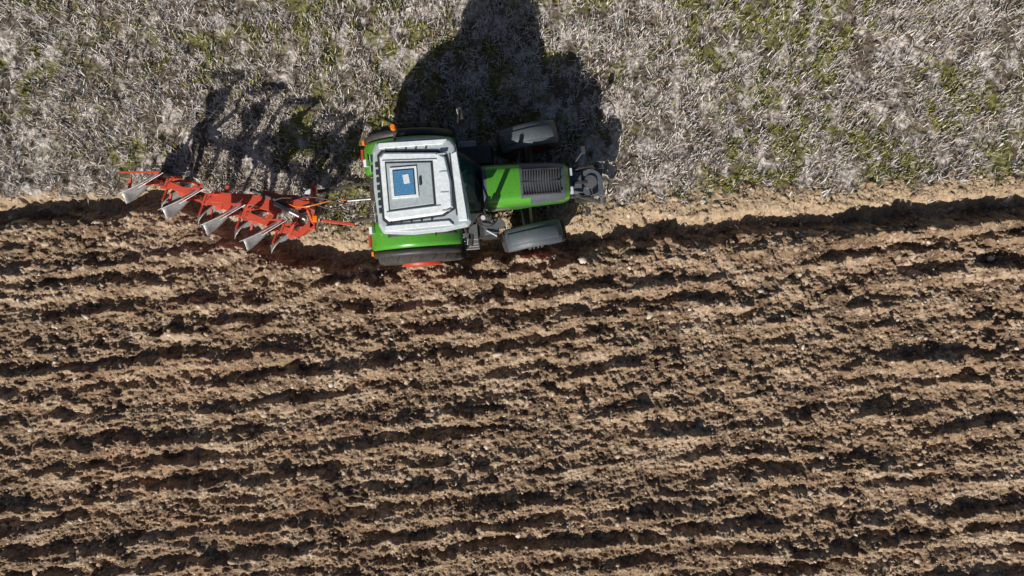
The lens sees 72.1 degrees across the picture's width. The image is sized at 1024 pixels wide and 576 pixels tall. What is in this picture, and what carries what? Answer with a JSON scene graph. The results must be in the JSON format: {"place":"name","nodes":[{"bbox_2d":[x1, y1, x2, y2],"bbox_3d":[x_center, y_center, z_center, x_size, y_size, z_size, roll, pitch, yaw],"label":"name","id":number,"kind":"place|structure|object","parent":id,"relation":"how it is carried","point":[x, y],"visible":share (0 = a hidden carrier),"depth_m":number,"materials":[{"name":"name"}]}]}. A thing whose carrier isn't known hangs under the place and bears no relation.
{"place":"outdoors","nodes":[
{"label":"outdoors","id":0,"kind":"place"},
{"bbox_2d":[0,0,1023,575],"bbox_3d":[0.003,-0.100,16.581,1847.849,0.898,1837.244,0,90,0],"label":"ground","id":1,"kind":"structure","parent":0,"point":[196,356],"depth_m":16.58,"materials":[{"name":"soil"}]},
{"bbox_2d":[117,170,345,253],"bbox_3d":[-6.047,-1.648,15.750,4.870,2.066,1.625,6,90,0],"label":"reversible plough","id":2,"kind":"object","parent":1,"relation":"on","point":[273,204],"visible":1,"depth_m":15.50,"materials":[{"name":"metal"}]},
{"bbox_2d":[369,122,456,146],"bbox_3d":[-2.225,-3.256,15.797,1.960,1.960,0.717,-5,92,0],"label":"wheel","id":3,"kind":"object","parent":1,"relation":"on","point":[413,125],"visible":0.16,"depth_m":14.98,"materials":[{"name":"rubber"}]},
{"bbox_2d":[378,243,464,266],"bbox_3d":[-2.031,-0.853,15.864,1.960,1.960,0.717,-5,92,0],"label":"wheel","id":4,"kind":"object","parent":1,"relation":"on","point":[423,260],"visible":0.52,"depth_m":15.16,"materials":[{"name":"rubber"}]},
{"bbox_2d":[456,137,537,249],"bbox_3d":[-0.732,-2.162,15.847,3.900,1.207,2.530,-5,92,0],"label":"chassis","id":5,"kind":"object","parent":1,"relation":"on","point":[480,229],"visible":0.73,"depth_m":15.65,"materials":[{"name":"metal"}]},
{"bbox_2d":[317,178,376,225],"bbox_3d":[-3.451,-1.924,15.586,1.864,1.030,1.033,-5,92,0],"label":"linkage","id":6,"kind":"object","parent":5,"relation":"attached to","point":[370,182],"visible":0.42,"depth_m":15.90,"materials":[{"name":"metal"}]},
{"bbox_2d":[363,127,462,258],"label":"fenders","id":7,"kind":"object","parent":5,"relation":"on","point":[381,241],"visible":0.45,"depth_m":14.91,"materials":[{"name":"green paint"}]},
{"bbox_2d":[361,140,374,255],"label":"fender lamps","id":8,"kind":"object","parent":7,"relation":"attached to","point":[366,164],"visible":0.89,"depth_m":15.39,"materials":[{"name":"red plastic"}]},
{"bbox_2d":[457,150,484,228],"bbox_3d":[-1.650,-2.064,14.817,2.055,1.867,1.710,-5,92,0],"label":"cab frame","id":9,"kind":"object","parent":5,"relation":"on","point":[479,212],"visible":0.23,"depth_m":15.24,"materials":[{"name":"black metal"}]},
{"bbox_2d":[370,124,458,235],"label":"work lamps","id":10,"kind":"object","parent":9,"relation":"on","point":[393,127],"visible":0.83,"depth_m":13.81,"materials":[{"name":"plastic"}]},
{"bbox_2d":[375,139,467,230],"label":"roof panels","id":11,"kind":"object","parent":9,"relation":"on","point":[436,197],"visible":1,"depth_m":13.68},
{"bbox_2d":[373,136,471,234],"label":"cab roof","id":12,"kind":"structure","parent":9,"relation":"on","point":[448,146],"depth_m":13.77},
{"bbox_2d":[390,166,421,198],"bbox_3d":[-2.052,-2.049,13.616,0.590,0.061,0.600,-5,92,0],"label":"roof hatch","id":13,"kind":"object","parent":12,"relation":"on","point":[404,182],"visible":1,"depth_m":13.60,"materials":[{"name":"blue glass"}]},
{"bbox_2d":[455,107,473,245],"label":"mirrors","id":14,"kind":"object","parent":9,"relation":"attached to","point":[460,118],"visible":0.88,"depth_m":14.09,"materials":[{"name":"plastic"}]},
{"bbox_2d":[458,155,482,219],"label":"cab glazing","id":15,"kind":"structure","parent":9,"relation":"attached to","point":[473,189],"depth_m":14.66,"materials":[{"name":"black glass"}]},
{"bbox_2d":[481,213,492,220],"bbox_3d":[-0.517,-1.487,14.644,0.210,1.662,0.250,-5,92,0],"label":"exhaust","id":16,"kind":"object","parent":5,"relation":"on","point":[487,216],"visible":1,"depth_m":14.41,"materials":[{"name":"metal"}]},
{"bbox_2d":[482,163,570,211],"bbox_3d":[0.335,-2.236,15.253,1.900,1.088,0.950,-5,92,0],"label":"hood","id":17,"kind":"object","parent":5,"relation":"on","point":[502,187],"visible":0.94,"depth_m":14.82,"materials":[{"name":"green paint"}]},
{"bbox_2d":[520,167,573,195],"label":"hood grille slats","id":18,"kind":"object","parent":17,"relation":"on","point":[554,180],"visible":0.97,"depth_m":14.81,"materials":[{"name":"grey metal"}]},
{"bbox_2d":[499,120,562,251],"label":"front fenders","id":19,"kind":"object","parent":5,"relation":"attached to","point":[517,137],"visible":0.98,"depth_m":15.30,"materials":[{"name":"plastic"}]},
{"bbox_2d":[570,146,605,214],"bbox_3d":[1.680,-2.358,15.734,0.900,0.968,1.480,-5,92,0],"label":"front linkage","id":20,"kind":"object","parent":5,"relation":"attached to","point":[586,185],"visible":0.86,"depth_m":15.66,"materials":[{"name":"metal"}]},
{"bbox_2d":[0,171,1023,575],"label":"soil clods","id":21,"kind":"object","parent":1,"relation":"on","point":[496,353],"visible":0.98,"depth_m":16.53,"materials":[{"name":"brown soil"}]},
{"bbox_2d":[496,122,560,158],"bbox_3d":[0.373,-3.374,16.040,1.480,1.482,0.567,-12,90,0],"label":"front wheel","id":22,"kind":"object","parent":1,"relation":"on","point":[540,148],"visible":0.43,"depth_m":15.99,"materials":[{"name":"rubber"}]},
{"bbox_2d":[501,219,566,252],"bbox_3d":[0.502,-1.181,16.101,1.480,1.482,0.567,-12,90,0],"label":"front wheel","id":23,"kind":"object","parent":1,"relation":"on","point":[504,241],"visible":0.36,"depth_m":15.92,"materials":[{"name":"rubber"}]},
{"bbox_2d":[0,0,1023,254],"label":"stubble grass","id":24,"kind":"structure","parent":0,"point":[274,124],"depth_m":16.65,"materials":[{"name":"plant"}]}
]}

